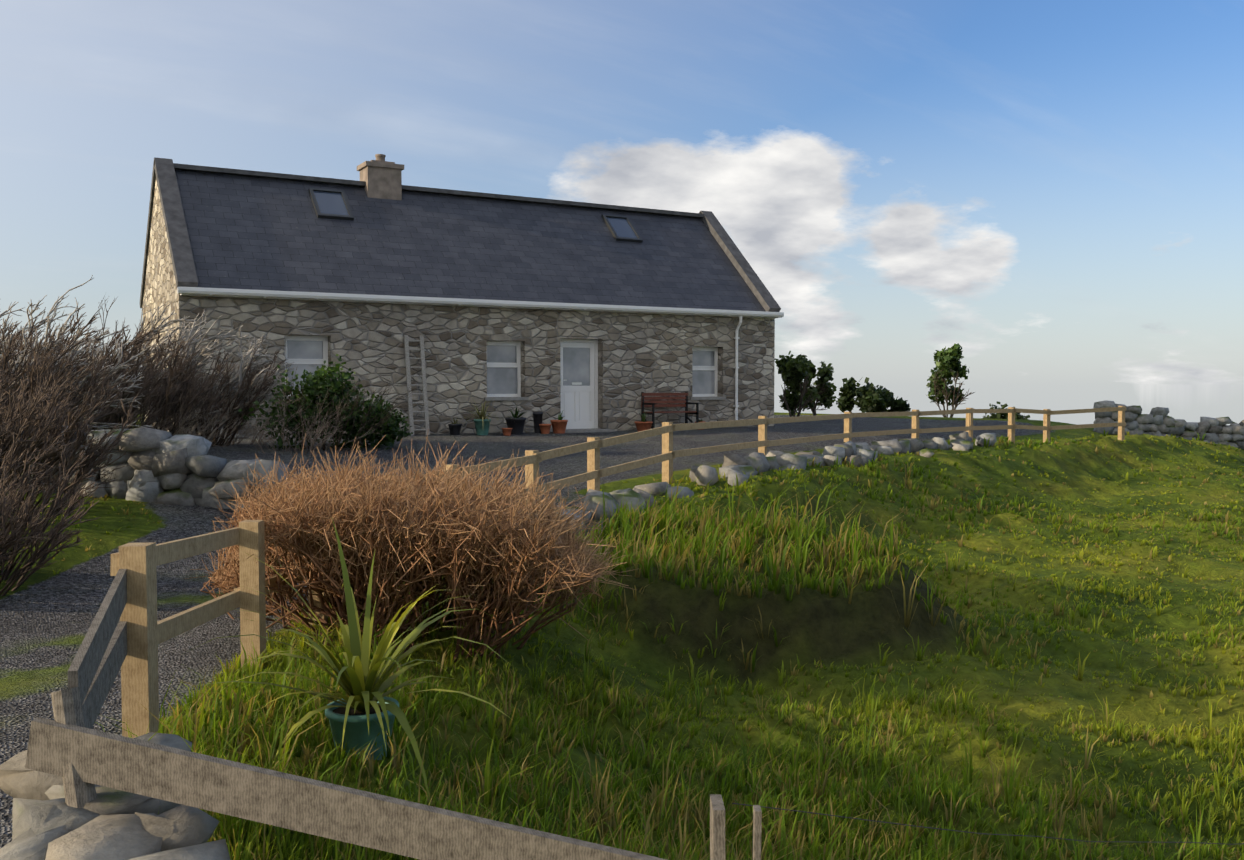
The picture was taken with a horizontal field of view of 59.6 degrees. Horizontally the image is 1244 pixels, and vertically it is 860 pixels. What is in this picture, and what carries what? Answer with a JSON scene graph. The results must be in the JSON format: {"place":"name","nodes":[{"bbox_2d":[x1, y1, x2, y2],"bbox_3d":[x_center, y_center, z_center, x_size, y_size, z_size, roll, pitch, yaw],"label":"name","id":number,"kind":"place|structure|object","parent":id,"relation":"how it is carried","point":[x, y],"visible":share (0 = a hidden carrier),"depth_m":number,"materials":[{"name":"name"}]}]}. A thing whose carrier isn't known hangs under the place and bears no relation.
{"place":"outdoors","nodes":[
{"label":"outdoors","id":0,"kind":"place"},
{"bbox_2d":[0,412,1243,859],"bbox_3d":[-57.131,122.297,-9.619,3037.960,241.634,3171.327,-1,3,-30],"label":"ground","id":1,"kind":"structure","parent":0,"point":[46,616],"depth_m":9.12,"materials":[{"name":"green plant"}]},
{"bbox_2d":[0,732,230,859],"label":"corner stones","id":2,"kind":"object","parent":1,"relation":"on","point":[49,823],"visible":0.73,"depth_m":3.36,"materials":[{"name":"grey stone"}]},
{"bbox_2d":[0,296,288,596],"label":"dark shrubs","id":3,"kind":"object","parent":1,"relation":"on","point":[41,409],"visible":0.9,"depth_m":11.64,"materials":[{"name":"brown plant"}]},
{"bbox_2d":[0,275,293,440],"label":"bare shrub","id":4,"kind":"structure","parent":1,"relation":"on","point":[237,371],"depth_m":17.14,"materials":[{"name":"brown plant"}]},
{"bbox_2d":[8,419,287,512],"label":"dry stone wall","id":5,"kind":"structure","parent":1,"relation":"on","point":[165,467],"depth_m":11.82,"materials":[{"name":"grey stone"}]},
{"bbox_2d":[85,382,376,457],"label":"undergrowth","id":6,"kind":"object","parent":1,"relation":"on","point":[255,428],"visible":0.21,"depth_m":16.51,"materials":[{"name":"brown plant"}]},
{"bbox_2d":[238,354,419,450],"bbox_3d":[-4.649,-0.357,17.418,2.778,1.721,1.904,-1,3,-30],"label":"green shrub","id":7,"kind":"object","parent":1,"relation":"on","point":[390,431],"depth_m":17.28,"materials":[{"name":"green plant"}]},
{"bbox_2d":[325,696,398,759],"bbox_3d":[-1.242,1.440,5.194,0.345,0.244,0.345,-1,3,-30],"label":"teal pot","id":8,"kind":"object","parent":1,"relation":"on","point":[357,735],"visible":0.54,"depth_m":5.07,"materials":[{"name":"green ceramic"}]},
{"bbox_2d":[333,703,386,714],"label":"potting soil","id":9,"kind":"structure","parent":8,"relation":"in","point":[340,710],"depth_m":5.19,"materials":[{"name":"black soil"}]},
{"bbox_2d":[165,519,513,801],"bbox_3d":[-1.273,1.014,5.187,1.659,1.105,1.715,-1,3,-30],"label":"spiky plant","id":10,"kind":"object","parent":9,"relation":"in","point":[359,680],"visible":1,"depth_m":5.12,"materials":[{"name":"green plant"}]},
{"bbox_2d":[25,569,761,859],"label":"old fence","id":11,"kind":"object","parent":1,"relation":"on","point":[75,751],"visible":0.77,"depth_m":3.41,"materials":[{"name":"grey wood"}]},
{"bbox_2d":[732,803,1243,844],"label":"fence wire","id":12,"kind":"object","parent":11,"relation":"attached to","point":[974,832],"visible":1,"depth_m":3.63,"materials":[{"name":"grey metal"}]},
{"bbox_2d":[185,429,636,662],"bbox_3d":[-1.650,0.901,7.660,3.537,1.825,2.681,0,2,1],"label":"brown bush","id":13,"kind":"object","parent":1,"relation":"on","point":[466,539],"visible":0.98,"depth_m":6.94,"materials":[{"name":"brown plant"}]},
{"bbox_2d":[404,335,429,435],"bbox_3d":[-4.074,-0.881,21.544,0.395,2.007,0.374,-1,3,-30],"label":"ladder","id":14,"kind":"object","parent":1,"relation":"on","point":[423,384],"visible":0.96,"depth_m":21.52,"materials":[{"name":"grey wood"}]},
{"bbox_2d":[143,180,774,438],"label":"house walls","id":15,"kind":"structure","parent":1,"relation":"on","point":[638,353],"depth_m":22.48,"materials":[{"name":"grey stone"}]},
{"bbox_2d":[140,157,780,311],"bbox_3d":[-3.510,-4.179,25.162,13.530,2.831,5.889,-1,3,-30],"label":"gable coping","id":16,"kind":"object","parent":15,"relation":"on","point":[163,174],"visible":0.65,"depth_m":21.48,"materials":[{"name":"grey concrete"}]},
{"bbox_2d":[175,169,764,310],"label":"roof","id":17,"kind":"structure","parent":15,"relation":"on","point":[255,233],"depth_m":23.29,"materials":[{"name":"stone"}]},
{"bbox_2d":[357,160,403,199],"bbox_3d":[-5.350,-5.337,24.051,0.860,1.160,0.700,-1,3,-30],"label":"chimney","id":18,"kind":"object","parent":17,"relation":"on","point":[383,179],"visible":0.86,"depth_m":23.78,"materials":[{"name":"beige concrete"}]},
{"bbox_2d":[375,154,385,160],"bbox_3d":[-5.350,-6.002,24.023,0.230,0.170,0.230,-1,3,-30],"label":"chimney pot","id":19,"kind":"object","parent":18,"relation":"on","point":[380,157],"visible":0.83,"depth_m":23.93,"materials":[{"name":"beige ceramic"}]},
{"bbox_2d":[173,163,703,217],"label":"ridge tiles","id":20,"kind":"object","parent":17,"relation":"on","point":[404,187],"visible":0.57,"depth_m":24.59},
{"bbox_2d":[308,187,642,242],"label":"skylight frames","id":21,"kind":"structure","parent":17,"relation":"on","point":[319,214],"depth_m":23.17,"materials":[{"name":"black metal"}]},
{"bbox_2d":[313,191,637,237],"bbox_3d":[-3.076,-4.834,24.665,7.690,0.599,0.644,-1,3,-30],"label":"skylight glass","id":22,"kind":"object","parent":21,"relation":"in","point":[330,203],"visible":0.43,"depth_m":23.06,"materials":[{"name":"grey glass"}]},
{"bbox_2d":[180,287,777,317],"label":"fascia","id":23,"kind":"structure","parent":17,"relation":"attached to","point":[463,305],"depth_m":21.96,"materials":[{"name":"white plastic"}]},
{"bbox_2d":[177,287,783,419],"bbox_3d":[-2.058,-1.326,22.765,13.550,2.710,0.297,-1,3,-30],"label":"gutter downpipe","id":24,"kind":"object","parent":15,"relation":"attached to","point":[307,295],"visible":0.98,"depth_m":22.13,"materials":[{"name":"white plastic"}]},
{"bbox_2d":[285,335,717,428],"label":"window door frames","id":25,"kind":"structure","parent":15,"relation":"attached to","point":[579,406],"depth_m":23.84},
{"bbox_2d":[286,340,714,393],"bbox_3d":[-2.121,-1.299,23.205,9.950,1.090,0.020,-1,3,-30],"label":"window glass","id":26,"kind":"object","parent":25,"relation":"in","point":[576,368],"visible":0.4,"depth_m":23.06,"materials":[{"name":"grey glass"}]},
{"bbox_2d":[561,376,581,384],"bbox_3d":[-1.109,-1.091,23.747,0.535,0.200,0.050,-1,3,-30],"label":"door handle","id":27,"kind":"object","parent":25,"relation":"attached to","point":[576,383],"visible":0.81,"depth_m":23.81,"materials":[{"name":"grey metal"}]},
{"bbox_2d":[474,419,490,434],"bbox_3d":[-2.801,-0.058,21.753,0.346,0.320,0.337,-1,3,-30],"label":"teal pot","id":28,"kind":"object","parent":1,"relation":"on","point":[481,427],"visible":0.88,"depth_m":21.64,"materials":[{"name":"teal ceramic"}]},
{"bbox_2d":[448,412,542,434],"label":"black plant pots","id":29,"kind":"object","parent":1,"relation":"on","point":[517,426],"visible":0.92,"depth_m":22.14,"materials":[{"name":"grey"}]},
{"bbox_2d":[283,396,725,432],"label":"step sills","id":30,"kind":"object","parent":1,"relation":"on","point":[583,430],"visible":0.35,"depth_m":23.34,"materials":[{"name":"grey concrete"}]},
{"bbox_2d":[502,420,704,435],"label":"terracotta pots","id":31,"kind":"object","parent":1,"relation":"on","point":[558,426],"visible":0.75,"depth_m":22.77,"materials":[{"name":"orange ceramic"}]},
{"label":"soil in pots","id":32,"kind":"structure","parent":31,"relation":"on","visible":0},
{"bbox_2d":[444,399,701,424],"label":"potted plants","id":33,"kind":"object","parent":32,"relation":"on","point":[482,416],"visible":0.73,"depth_m":21.95,"materials":[{"name":"green plant"}]},
{"bbox_2d":[110,406,1125,737],"bbox_3d":[3.735,0.558,17.177,3.882,1.502,27.412,2,3,33],"label":"wooden fence","id":34,"kind":"object","parent":1,"relation":"on","point":[148,632],"visible":0.56,"depth_m":6.51,"materials":[{"name":"brown wood"}]},
{"bbox_2d":[2,419,1243,859],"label":"grass","id":35,"kind":"structure","parent":1,"relation":"on","point":[708,541],"depth_m":6.56,"materials":[{"name":"green plant"}]},
{"bbox_2d":[641,392,698,429],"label":"bench iron ends","id":36,"kind":"object","parent":1,"relation":"on","point":[687,418],"visible":0.69,"depth_m":24.45,"materials":[{"name":"black metal"}]},
{"bbox_2d":[641,393,696,412],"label":"bench slats","id":37,"kind":"object","parent":36,"relation":"attached to","point":[656,399],"visible":0.81,"depth_m":24.49,"materials":[{"name":"brown wood"}]},
{"bbox_2d":[554,432,996,535],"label":"border stones","id":38,"kind":"object","parent":1,"relation":"on","point":[733,465],"visible":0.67,"depth_m":16.68,"materials":[{"name":"grey stone"}]},
{"bbox_2d":[775,343,1029,419],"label":"trees","id":39,"kind":"object","parent":1,"relation":"on","point":[871,397],"depth_m":37.34,"materials":[{"name":"green plant"}]},
{"bbox_2d":[1093,400,1243,448],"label":"stone wall","id":40,"kind":"structure","parent":1,"relation":"on","point":[1156,421],"depth_m":33.03,"materials":[{"name":"grey stone"}]},
{"bbox_2d":[0,0,1243,424],"label":"sky","id":41,"kind":"structure","parent":0,"point":[1051,191],"materials":[{"name":"blue"}]}
]}

